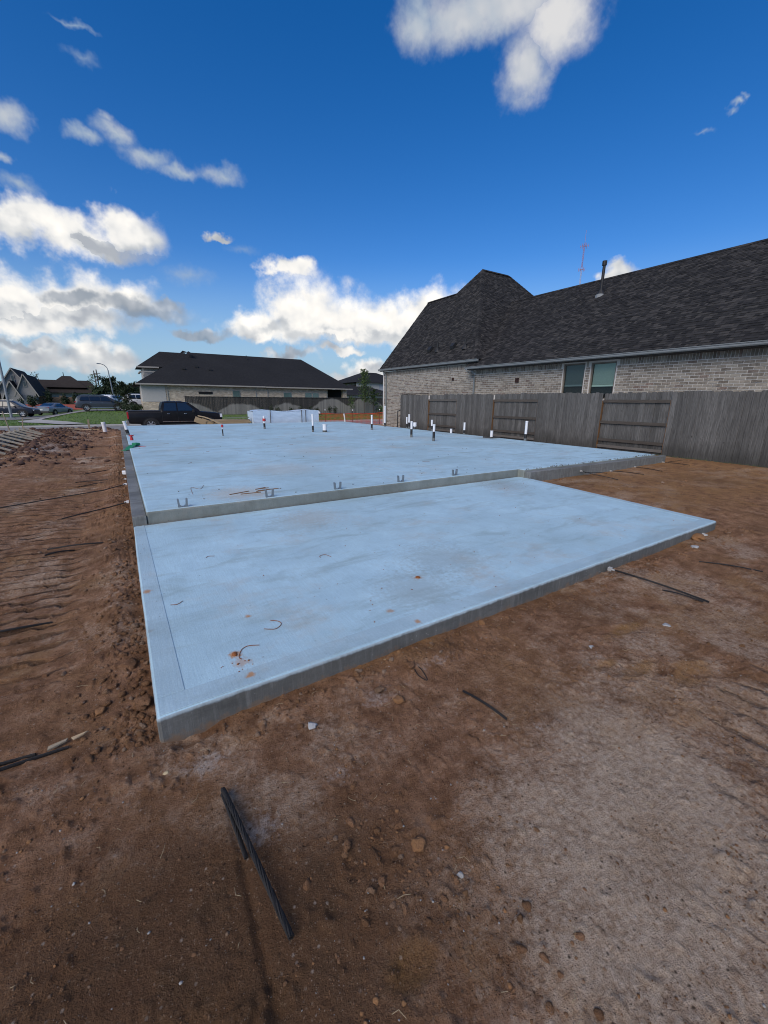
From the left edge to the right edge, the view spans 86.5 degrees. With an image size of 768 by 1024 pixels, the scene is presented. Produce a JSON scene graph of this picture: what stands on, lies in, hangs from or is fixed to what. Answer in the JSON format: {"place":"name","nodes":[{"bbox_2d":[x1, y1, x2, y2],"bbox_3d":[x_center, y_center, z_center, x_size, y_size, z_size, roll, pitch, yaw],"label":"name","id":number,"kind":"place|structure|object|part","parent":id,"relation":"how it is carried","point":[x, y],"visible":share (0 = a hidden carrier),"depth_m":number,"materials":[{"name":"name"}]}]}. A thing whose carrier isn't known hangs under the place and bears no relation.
{"place":"outdoors","nodes":[
{"label":"outdoors","id":0,"kind":"place"},
{"bbox_2d":[18,411,83,423],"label":"sidewalk","id":1,"kind":"structure","parent":0,"point":[40,420],"depth_m":33.06,"materials":[{"name":"concrete"}]},
{"bbox_2d":[0,409,140,419],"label":"side street","id":2,"kind":"structure","parent":0,"point":[26,417],"depth_m":44.55,"materials":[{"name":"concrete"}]},
{"bbox_2d":[0,362,15,418],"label":"lamp post","id":3,"kind":"object","parent":2,"relation":"on","point":[6,396],"visible":1,"depth_m":39.63,"materials":[{"name":"metal"}]},
{"bbox_2d":[0,400,40,416],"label":"parked car","id":4,"kind":"object","parent":2,"relation":"on","point":[20,409],"visible":0.98,"depth_m":42.63,"materials":[{"name":"blue paint"}]},
{"bbox_2d":[34,403,72,414],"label":"sedan car","id":5,"kind":"object","parent":2,"relation":"on","point":[54,408],"visible":0.74,"depth_m":49.89,"materials":[{"name":"silver metal"}]},
{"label":"rear window","id":6,"kind":"part","parent":5,"relation":"part of","materials":[{"name":"blue glass"}]},
{"bbox_2d":[74,395,123,410],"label":"parked suv","id":7,"kind":"object","parent":2,"relation":"on","point":[86,402],"visible":0.88,"depth_m":44.90,"materials":[{"name":"grey paint"}]},
{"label":"window","id":8,"kind":"part","parent":7,"relation":"part of","materials":[{"name":"blue glass"}]},
{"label":"window","id":9,"kind":"part","parent":7,"relation":"part of","materials":[{"name":"blue glass"}]},
{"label":"window","id":10,"kind":"part","parent":7,"relation":"part of","materials":[{"name":"blue glass"}]},
{"bbox_2d":[125,393,141,404],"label":"parked suv","id":11,"kind":"object","parent":2,"relation":"on","point":[136,399],"visible":0.14,"depth_m":54.46,"materials":[{"name":"white paint"}]},
{"bbox_2d":[0,405,382,425],"bbox_3d":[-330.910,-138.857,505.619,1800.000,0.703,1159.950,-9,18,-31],"label":"lawn","id":12,"kind":"structure","parent":0,"point":[102,415],"depth_m":37.58,"materials":[{"name":"plant"}]},
{"bbox_2d":[0,368,45,404],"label":"gabled house","id":13,"kind":"structure","parent":12,"relation":"on","point":[21,385],"depth_m":58.43,"materials":[{"name":"grey brick"}]},
{"bbox_2d":[22,395,31,404],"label":"garage door","id":14,"kind":"structure","parent":13,"relation":"in","point":[25,398],"depth_m":58.27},
{"bbox_2d":[27,395,38,406],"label":"shrub","id":15,"kind":"object","parent":12,"relation":"on","point":[32,403],"visible":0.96,"depth_m":52.24,"materials":[{"name":"green plant"}]},
{"bbox_2d":[42,388,53,402],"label":"shrub","id":16,"kind":"object","parent":12,"relation":"on","point":[47,395],"visible":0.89,"depth_m":60.24,"materials":[{"name":"green plant"}]},
{"bbox_2d":[26,404,80,409],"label":"silt fence","id":17,"kind":"object","parent":12,"relation":"on","point":[71,406],"visible":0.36,"depth_m":57.65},
{"bbox_2d":[39,396,74,403],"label":"boundary wall","id":18,"kind":"structure","parent":12,"relation":"on","point":[54,400],"depth_m":61.62,"materials":[{"name":"stone"}]},
{"bbox_2d":[60,393,70,403],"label":"shrub","id":19,"kind":"object","parent":12,"relation":"on","point":[64,399],"visible":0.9,"depth_m":61.23,"materials":[{"name":"green plant"}]},
{"bbox_2d":[38,374,94,396],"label":"long house","id":20,"kind":"structure","parent":12,"relation":"on","point":[67,386],"depth_m":72.00,"materials":[{"name":"paint"}]},
{"bbox_2d":[71,392,79,402],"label":"shrub","id":21,"kind":"object","parent":12,"relation":"on","point":[72,397],"visible":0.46,"depth_m":61.56,"materials":[{"name":"green plant"}]},
{"bbox_2d":[86,374,103,410],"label":"young tree","id":22,"kind":"object","parent":12,"relation":"on","point":[94,393],"visible":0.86,"depth_m":44.97,"materials":[{"name":"green plant"}]},
{"bbox_2d":[87,385,112,394],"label":"dense tree","id":23,"kind":"object","parent":12,"relation":"on","point":[102,390],"visible":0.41,"depth_m":61.82,"materials":[{"name":"green plant"}]},
{"bbox_2d":[96,363,113,393],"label":"street lamp","id":24,"kind":"object","parent":12,"relation":"on","point":[109,377],"visible":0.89,"depth_m":64.05,"materials":[{"name":"metal"}]},
{"bbox_2d":[96,375,119,393],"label":"dense tree","id":25,"kind":"object","parent":12,"relation":"on","point":[105,382],"visible":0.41,"depth_m":73.19,"materials":[{"name":"green plant"}]},
{"bbox_2d":[101,394,121,400],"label":"parked car","id":26,"kind":"object","parent":12,"relation":"on","point":[111,395],"visible":0.11,"depth_m":55.46,"materials":[{"name":"white paint"}]},
{"bbox_2d":[108,385,133,394],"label":"dense tree","id":27,"kind":"object","parent":12,"relation":"on","point":[115,390],"visible":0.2,"depth_m":67.94,"materials":[{"name":"green plant"}]},
{"bbox_2d":[112,380,133,408],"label":"dense tree","id":28,"kind":"object","parent":12,"relation":"on","point":[123,392],"visible":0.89,"depth_m":45.32,"materials":[{"name":"green plant"}]},
{"bbox_2d":[124,381,139,393],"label":"dense tree","id":29,"kind":"object","parent":12,"relation":"on","point":[136,390],"visible":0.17,"depth_m":81.82,"materials":[{"name":"green plant"}]},
{"bbox_2d":[121,402,143,411],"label":"shrub","id":30,"kind":"object","parent":12,"relation":"on","point":[128,406],"visible":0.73,"depth_m":43.98,"materials":[{"name":"green plant"}]},
{"bbox_2d":[131,351,352,412],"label":"brick house","id":31,"kind":"structure","parent":12,"relation":"on","point":[169,376],"depth_m":46.66,"materials":[{"name":"paint"}]},
{"bbox_2d":[232,390,239,396],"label":"window","id":32,"kind":"structure","parent":31,"relation":"in","point":[236,393],"depth_m":45.04,"materials":[{"name":"blue"}]},
{"bbox_2d":[283,392,291,396],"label":"window","id":33,"kind":"structure","parent":31,"relation":"in","point":[285,394],"depth_m":48.06,"materials":[{"name":"blue"}]},
{"bbox_2d":[312,393,318,400],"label":"window","id":34,"kind":"structure","parent":31,"relation":"in","point":[314,395],"depth_m":49.90,"materials":[{"name":"blue"}]},
{"bbox_2d":[184,396,382,414],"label":"board fence","id":35,"kind":"object","parent":12,"relation":"on","point":[244,404],"visible":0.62,"depth_m":45.30,"materials":[{"name":"wood"}]},
{"bbox_2d":[347,396,355,412],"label":"young tree","id":36,"kind":"object","parent":12,"relation":"on","point":[351,401],"visible":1,"depth_m":48.54,"materials":[{"name":"green plant"}]},
{"bbox_2d":[335,369,382,397],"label":"two storey house","id":37,"kind":"structure","parent":12,"relation":"on","point":[376,382],"depth_m":88.59,"materials":[{"name":"grey"}]},
{"bbox_2d":[356,368,373,413],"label":"young tree","id":38,"kind":"object","parent":12,"relation":"on","point":[364,380],"visible":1,"depth_m":48.22,"materials":[{"name":"green plant"}]},
{"bbox_2d":[368,389,380,412],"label":"young tree","id":39,"kind":"object","parent":12,"relation":"on","point":[373,396],"visible":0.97,"depth_m":50.47,"materials":[{"name":"green plant"}]},
{"bbox_2d":[578,230,588,283],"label":"radio mast","id":40,"kind":"object","parent":12,"relation":"on","point":[582,258],"visible":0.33,"depth_m":342.18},
{"bbox_2d":[0,421,382,430],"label":"street","id":41,"kind":"structure","parent":0,"point":[112,427],"depth_m":30.56,"materials":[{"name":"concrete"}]},
{"bbox_2d":[126,401,221,425],"bbox_3d":[-14.818,-6.886,29.066,6.120,1.953,2.420,-9,18,-31],"label":"pickup truck","id":42,"kind":"object","parent":41,"relation":"on","point":[174,413],"visible":0.68,"depth_m":28.06,"materials":[{"name":"black paint"}]},
{"bbox_3d":[-14.696,-7.217,27.968,0.820,0.540,0.142,-9,18,-31],"label":"window","id":43,"kind":"part","parent":42,"relation":"part of","materials":[{"name":"blue glass"}]},
{"bbox_3d":[-13.829,-7.354,28.498,1.070,0.540,0.142,-9,18,-31],"label":"window","id":44,"kind":"part","parent":42,"relation":"part of","materials":[{"name":"blue glass"}]},
{"bbox_2d":[0,419,382,427],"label":"kerb","id":45,"kind":"structure","parent":41,"relation":"on","point":[123,425],"depth_m":31.47,"materials":[{"name":"concrete"}]},
{"bbox_2d":[23,419,366,425],"bbox_3d":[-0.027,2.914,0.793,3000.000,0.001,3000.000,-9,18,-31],"label":"terrain","id":46,"kind":"structure","parent":0,"point":[92,424],"depth_m":48.45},
{"bbox_2d":[8,506,752,1023],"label":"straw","id":47,"kind":"object","parent":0,"point":[478,838],"visible":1,"depth_m":1.75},
{"bbox_2d":[0,424,767,1023],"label":"ground","id":48,"kind":"structure","parent":0,"point":[34,584],"depth_m":1.69,"materials":[{"name":"soil"}]},
{"bbox_2d":[0,753,35,765],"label":"strand tail","id":49,"kind":"object","parent":48,"relation":"on","point":[16,759],"visible":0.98,"depth_m":1.90},
{"bbox_2d":[0,427,46,454],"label":"form boards","id":50,"kind":"object","parent":48,"relation":"on","point":[19,434],"visible":0.84,"depth_m":14.46,"materials":[{"name":"grey wood"}]},
{"bbox_2d":[0,621,52,632],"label":"strand tail","id":51,"kind":"object","parent":48,"relation":"on","point":[20,627],"visible":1,"depth_m":3.00},
{"bbox_2d":[0,745,68,770],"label":"strand tail","id":52,"kind":"object","parent":48,"relation":"on","point":[9,766],"visible":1,"depth_m":1.90},
{"bbox_2d":[45,549,74,555],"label":"strand tail","id":53,"kind":"object","parent":48,"relation":"on","point":[59,551],"visible":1,"depth_m":4.46},
{"bbox_2d":[0,426,121,467],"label":"spoil clods","id":54,"kind":"object","parent":48,"relation":"on","point":[34,444],"visible":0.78,"depth_m":13.48,"materials":[{"name":"soil"}]},
{"bbox_2d":[47,731,87,750],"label":"wood chips","id":55,"kind":"object","parent":48,"relation":"on","point":[52,746],"visible":1,"depth_m":1.99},
{"bbox_2d":[47,542,102,549],"bbox_3d":[-3.482,0.383,4.607,0.555,0.052,0.017,-3,16,-14],"label":"strand tail","id":56,"kind":"object","parent":48,"relation":"on","point":[74,545],"visible":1,"depth_m":4.60},
{"bbox_2d":[95,707,105,715],"bbox_3d":[-1.528,1.072,2.199,0.055,0.031,0.057,-9,18,-31],"label":"dirt clod","id":57,"kind":"object","parent":48,"relation":"on","point":[100,711],"visible":1,"depth_m":2.19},
{"bbox_2d":[101,422,106,431],"bbox_3d":[-14.082,-4.233,20.553,0.190,0.584,0.238,1,15,1],"label":"drain pipe","id":58,"kind":"object","parent":48,"relation":"on","point":[103,424],"visible":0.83,"depth_m":20.49,"materials":[{"name":"white plastic"}]},
{"bbox_2d":[116,657,137,669],"bbox_3d":[-1.596,0.943,2.546,0.110,0.049,0.103,-2,15,-10],"label":"dirt clod","id":59,"kind":"object","parent":48,"relation":"on","point":[129,663],"visible":1,"depth_m":2.52,"materials":[{"name":"soil"}]},
{"bbox_2d":[135,694,150,710],"bbox_3d":[-1.324,1.049,2.243,0.079,0.053,0.105,-9,18,-31],"label":"dirt clod","id":60,"kind":"object","parent":48,"relation":"on","point":[142,702],"visible":1,"depth_m":2.22,"materials":[{"name":"soil"}]},
{"bbox_2d":[211,419,250,423],"bbox_3d":[-9.357,-5.246,24.440,2.838,0.563,0.790,-9,18,-31],"label":"lumber stack","id":61,"kind":"object","parent":48,"relation":"on","point":[233,421],"visible":0.34,"depth_m":24.32,"materials":[{"name":"wood"}]},
{"bbox_2d":[220,793,248,859],"bbox_3d":[-0.588,1.212,1.593,0.017,0.030,0.308,-10,19,-35],"label":"strand tail","id":62,"kind":"object","parent":48,"relation":"on","point":[240,842],"visible":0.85,"depth_m":1.55},
{"bbox_2d":[220,787,293,940],"bbox_3d":[-0.482,1.228,1.483,0.022,0.033,0.636,-11,19,-37],"label":"strand tail","id":63,"kind":"object","parent":48,"relation":"on","point":[284,922],"visible":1,"depth_m":1.42},
{"bbox_2d":[247,409,318,422],"bbox_3d":[-6.341,-5.901,25.976,4.200,1.275,1.430,-9,18,-31],"label":"wrapped stack","id":64,"kind":"object","parent":48,"relation":"on","point":[275,416],"visible":0.78,"depth_m":25.34,"materials":[{"name":"plastic"}]},
{"bbox_2d":[308,722,316,729],"bbox_3d":[-0.365,1.092,2.092,0.049,0.021,0.053,-3,16,-11],"label":"concrete chip","id":65,"kind":"object","parent":48,"relation":"on","point":[312,725],"visible":1,"depth_m":2.08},
{"bbox_2d":[319,409,382,423],"bbox_3d":[-2.084,-7.113,30.854,7.458,1.730,3.474,2,15,7],"label":"safety net","id":66,"kind":"object","parent":48,"relation":"on","point":[346,420],"visible":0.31,"depth_m":31.49,"materials":[{"name":"plastic"}]},
{"bbox_2d":[375,685,384,692],"bbox_3d":[-0.024,1.021,2.342,0.061,0.037,0.046,-9,18,-31],"label":"dirt clod","id":67,"kind":"object","parent":48,"relation":"on","point":[379,689],"visible":1,"depth_m":2.33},
{"bbox_2d":[0,598,767,1023],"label":"ochre crumbs","id":68,"kind":"object","parent":48,"relation":"on","point":[404,1002],"visible":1,"depth_m":1.43,"materials":[{"name":"soil"}]},
{"bbox_2d":[0,460,767,1023],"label":"dirt clods","id":69,"kind":"object","parent":48,"relation":"on","point":[142,738],"visible":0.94,"depth_m":2.06,"materials":[{"name":"soil"}]},
{"bbox_2d":[0,594,767,1023],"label":"soil crumbs","id":70,"kind":"object","parent":48,"relation":"on","point":[434,834],"visible":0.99,"depth_m":1.54,"materials":[{"name":"soil"}]},
{"bbox_2d":[4,616,767,1021],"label":"pale grit","id":71,"kind":"object","parent":48,"relation":"on","point":[442,850],"visible":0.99,"depth_m":1.47,"materials":[{"name":"grey stone"}]},
{"bbox_2d":[393,694,405,703],"bbox_3d":[0.083,1.051,2.289,0.070,0.038,0.067,-9,18,-31],"label":"dirt clod","id":72,"kind":"object","parent":48,"relation":"on","point":[398,699],"visible":0.98,"depth_m":2.27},
{"bbox_2d":[403,661,414,668],"bbox_3d":[0.162,0.939,2.525,0.069,0.028,0.070,-9,18,-31],"label":"dirt clod","id":73,"kind":"object","parent":48,"relation":"on","point":[410,664],"visible":1,"depth_m":2.51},
{"bbox_2d":[120,422,715,742],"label":"foundation slab","id":74,"kind":"structure","parent":48,"relation":"on","point":[229,595],"depth_m":4.54,"materials":[{"name":"concrete"}]},
{"bbox_2d":[0,483,126,507],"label":"strand tail","id":75,"kind":"object","parent":74,"relation":"attached to","point":[62,496],"visible":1,"depth_m":6.71},
{"bbox_2d":[62,500,128,518],"bbox_3d":[-4.151,-0.037,5.901,0.829,0.137,0.038,-13,20,-40],"label":"strand tail","id":76,"kind":"object","parent":74,"relation":"attached to","point":[127,501],"visible":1,"depth_m":5.90},
{"bbox_2d":[122,421,129,434],"bbox_3d":[-9.697,-3.139,15.358,0.198,0.570,0.122,-9,18,-31],"label":"pipe stub","id":77,"kind":"object","parent":74,"relation":"on","point":[126,428],"visible":0.92,"depth_m":15.32,"materials":[{"name":"white plastic"}]},
{"bbox_2d":[121,442,139,450],"bbox_3d":[-7.149,-1.854,11.535,0.227,0.137,0.925,-2,15,-9],"label":"green strap","id":78,"kind":"object","parent":74,"relation":"on","point":[131,446],"visible":0.98,"depth_m":11.50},
{"bbox_2d":[177,498,187,507],"bbox_3d":[-2.578,-0.120,5.225,0.124,0.113,0.036,-9,18,-31],"label":"strap anchor","id":79,"kind":"object","parent":74,"relation":"on","point":[186,503],"visible":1,"depth_m":5.23,"materials":[{"name":"metal"}]},
{"bbox_2d":[198,415,222,423],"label":"leaning boards","id":80,"kind":"object","parent":74,"relation":"attached to","point":[218,422],"visible":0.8,"depth_m":23.08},
{"bbox_2d":[229,487,278,494],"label":"wood splinters","id":81,"kind":"object","parent":74,"relation":"on","point":[256,491],"visible":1,"depth_m":6.14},
{"bbox_2d":[262,416,265,428],"bbox_3d":[-5.689,-4.240,19.396,0.152,0.638,0.152,-9,18,-31],"label":"pipe stub","id":82,"kind":"object","parent":74,"relation":"on","point":[264,420],"visible":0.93,"depth_m":19.35,"materials":[{"name":"white plastic"}]},
{"bbox_2d":[265,489,273,497],"bbox_3d":[-1.628,-0.270,5.805,0.124,0.113,0.036,-10,18,-33],"label":"strap anchor","id":83,"kind":"object","parent":74,"relation":"on","point":[266,494],"visible":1,"depth_m":5.80,"materials":[{"name":"metal"}]},
{"bbox_2d":[311,414,313,431],"bbox_3d":[-3.093,-3.831,17.712,0.093,0.797,0.093,-9,18,-31],"label":"pipe stub","id":84,"kind":"object","parent":74,"relation":"on","point":[312,423],"visible":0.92,"depth_m":17.68,"materials":[{"name":"white plastic"}]},
{"bbox_2d":[322,424,326,431],"bbox_3d":[-2.588,-3.651,17.823,0.200,0.351,0.200,-9,18,-31],"label":"pipe stub","id":85,"kind":"object","parent":74,"relation":"on","point":[324,427],"visible":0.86,"depth_m":17.75,"materials":[{"name":"white plastic"}]},
{"bbox_2d":[333,482,341,489],"bbox_3d":[-0.724,-0.412,6.359,0.124,0.113,0.036,-9,18,-31],"label":"strap anchor","id":86,"kind":"object","parent":74,"relation":"on","point":[340,484],"visible":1,"depth_m":6.35,"materials":[{"name":"metal"}]},
{"bbox_2d":[371,415,372,429],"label":"pipe stub","id":87,"kind":"object","parent":74,"relation":"on","point":[371,422],"visible":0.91,"depth_m":19.32,"materials":[{"name":"white plastic"}]},
{"bbox_2d":[384,406,385,426],"bbox_3d":[0.054,-5.080,21.819,0.089,1.148,0.089,-9,18,-31],"label":"pipe stub","id":88,"kind":"object","parent":74,"relation":"on","point":[384,416],"visible":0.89,"depth_m":21.79,"materials":[{"name":"white plastic"}]},
{"bbox_2d":[139,423,654,498],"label":"mortar crumbs","id":89,"kind":"object","parent":74,"relation":"on","point":[467,469],"visible":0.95,"depth_m":9.60,"materials":[{"name":"concrete"}]},
{"bbox_2d":[397,475,403,481],"bbox_3d":[0.286,-0.573,6.987,0.124,0.113,0.036,-8,17,-28],"label":"strap anchor","id":90,"kind":"object","parent":74,"relation":"on","point":[398,480],"visible":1,"depth_m":6.98,"materials":[{"name":"metal"}]},
{"bbox_2d":[408,414,409,428],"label":"pipe stub","id":91,"kind":"object","parent":74,"relation":"on","point":[408,421],"visible":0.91,"depth_m":20.35,"materials":[{"name":"white plastic"}]},
{"bbox_2d":[410,421,412,436],"bbox_3d":[1.047,-3.131,15.550,0.093,0.638,0.093,-9,18,-31],"label":"pipe stub","id":92,"kind":"object","parent":74,"relation":"on","point":[411,430],"visible":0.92,"depth_m":15.52,"materials":[{"name":"white plastic"}]},
{"bbox_2d":[432,424,435,440],"bbox_3d":[1.730,-2.734,14.168,0.093,0.606,0.093,-9,18,-31],"label":"pipe stub","id":93,"kind":"object","parent":74,"relation":"on","point":[433,437],"visible":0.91,"depth_m":14.13,"materials":[{"name":"white plastic"}]},
{"bbox_2d":[221,483,673,671],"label":"slab crumbs","id":94,"kind":"object","parent":74,"relation":"on","point":[370,600],"visible":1,"depth_m":3.22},
{"bbox_2d":[483,436,499,438],"bbox_3d":[4.132,-2.874,15.715,0.500,0.060,0.400,-9,18,-31],"label":"tub box","id":95,"kind":"object","parent":74,"relation":"on","point":[490,437],"visible":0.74,"depth_m":15.66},
{"bbox_2d":[524,421,527,440],"bbox_3d":[5.088,-2.887,14.631,0.100,0.734,0.100,-9,18,-31],"label":"pipe stub","id":96,"kind":"object","parent":74,"relation":"on","point":[525,433],"visible":0.91,"depth_m":14.59,"materials":[{"name":"white plastic"}]},
{"bbox_2d":[411,836,425,851],"bbox_3d":[0.131,1.253,1.542,0.060,0.033,0.060,-2,15,-8],"label":"dirt clod","id":97,"kind":"object","parent":48,"relation":"on","point":[418,843],"visible":1,"depth_m":1.53,"materials":[{"name":"soil"}]},
{"bbox_2d":[414,666,427,680],"bbox_3d":[0.215,0.969,2.482,0.048,0.006,0.182,-6,16,-21],"label":"tie wire","id":98,"kind":"object","parent":48,"relation":"on","point":[420,676],"visible":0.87,"depth_m":2.45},
{"bbox_2d":[456,871,463,878],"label":"pebble","id":99,"kind":"object","parent":48,"relation":"on","point":[459,874],"visible":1,"depth_m":1.44,"materials":[{"name":"grey stone"}]},
{"bbox_2d":[479,620,485,624],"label":"dirt clod","id":100,"kind":"object","parent":48,"relation":"on","point":[481,622],"visible":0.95,"depth_m":3.06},
{"bbox_2d":[462,690,506,719],"bbox_3d":[0.550,1.055,2.248,0.014,0.030,0.292,-12,20,-39],"label":"strand tail","id":101,"kind":"object","parent":48,"relation":"on","point":[486,704],"visible":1,"depth_m":2.23},
{"bbox_2d":[378,238,767,426],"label":"brick house","id":102,"kind":"structure","parent":48,"relation":"on","point":[697,323],"depth_m":16.42,"materials":[{"name":"beige brick"}]},
{"bbox_2d":[562,363,585,392],"bbox_3d":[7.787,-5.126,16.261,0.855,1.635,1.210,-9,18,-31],"label":"window","id":103,"kind":"structure","parent":102,"relation":"in","point":[573,377],"depth_m":16.10,"materials":[{"name":"teal glass"}]},
{"bbox_2d":[589,361,616,398],"bbox_3d":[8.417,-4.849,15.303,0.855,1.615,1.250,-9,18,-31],"label":"window","id":104,"kind":"structure","parent":102,"relation":"in","point":[602,378],"depth_m":15.13,"materials":[{"name":"teal glass"}]},
{"bbox_2d":[400,390,767,467],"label":"cedar fence","id":105,"kind":"object","parent":48,"relation":"on","point":[726,426],"visible":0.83,"depth_m":13.32,"materials":[{"name":"wood"}]},
{"bbox_2d":[607,567,708,602],"bbox_3d":[2.470,0.653,3.721,0.039,0.085,0.804,-14,21,-43],"label":"strand tail","id":106,"kind":"object","parent":48,"relation":"on","point":[610,569],"visible":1,"depth_m":3.71},
{"bbox_2d":[662,589,703,601],"bbox_3d":[2.604,0.728,3.565,0.015,0.026,0.304,-12,20,-38],"label":"strand tail","id":107,"kind":"object","parent":48,"relation":"on","point":[683,595],"visible":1,"depth_m":3.55},
{"bbox_2d":[691,533,704,540],"bbox_3d":[3.871,0.318,5.043,0.149,0.100,0.195,7,16,22],"label":"dirt clod","id":108,"kind":"object","parent":48,"relation":"on","point":[697,536],"visible":0.7,"depth_m":5.00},
{"bbox_2d":[699,561,762,571],"bbox_3d":[3.545,0.552,4.183,0.515,0.025,0.012,9,18,29],"label":"strand tail","id":109,"kind":"object","parent":48,"relation":"on","point":[731,565],"visible":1,"depth_m":4.17},
{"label":"timber offcut","id":110,"kind":"object","parent":48,"relation":"on","visible":0},
{"bbox_2d":[194,417,206,423],"bbox_3d":[-10.345,-5.127,23.004,0.668,0.507,0.180,-7,17,-26],"label":"timber offcut","id":111,"kind":"object","parent":110,"relation":"on","point":[199,420],"visible":0.86,"depth_m":22.92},
{"bbox_2d":[0,0,767,389],"label":"sky","id":112,"kind":"structure","parent":0,"point":[286,179],"materials":[{"name":"blue"}]}
]}

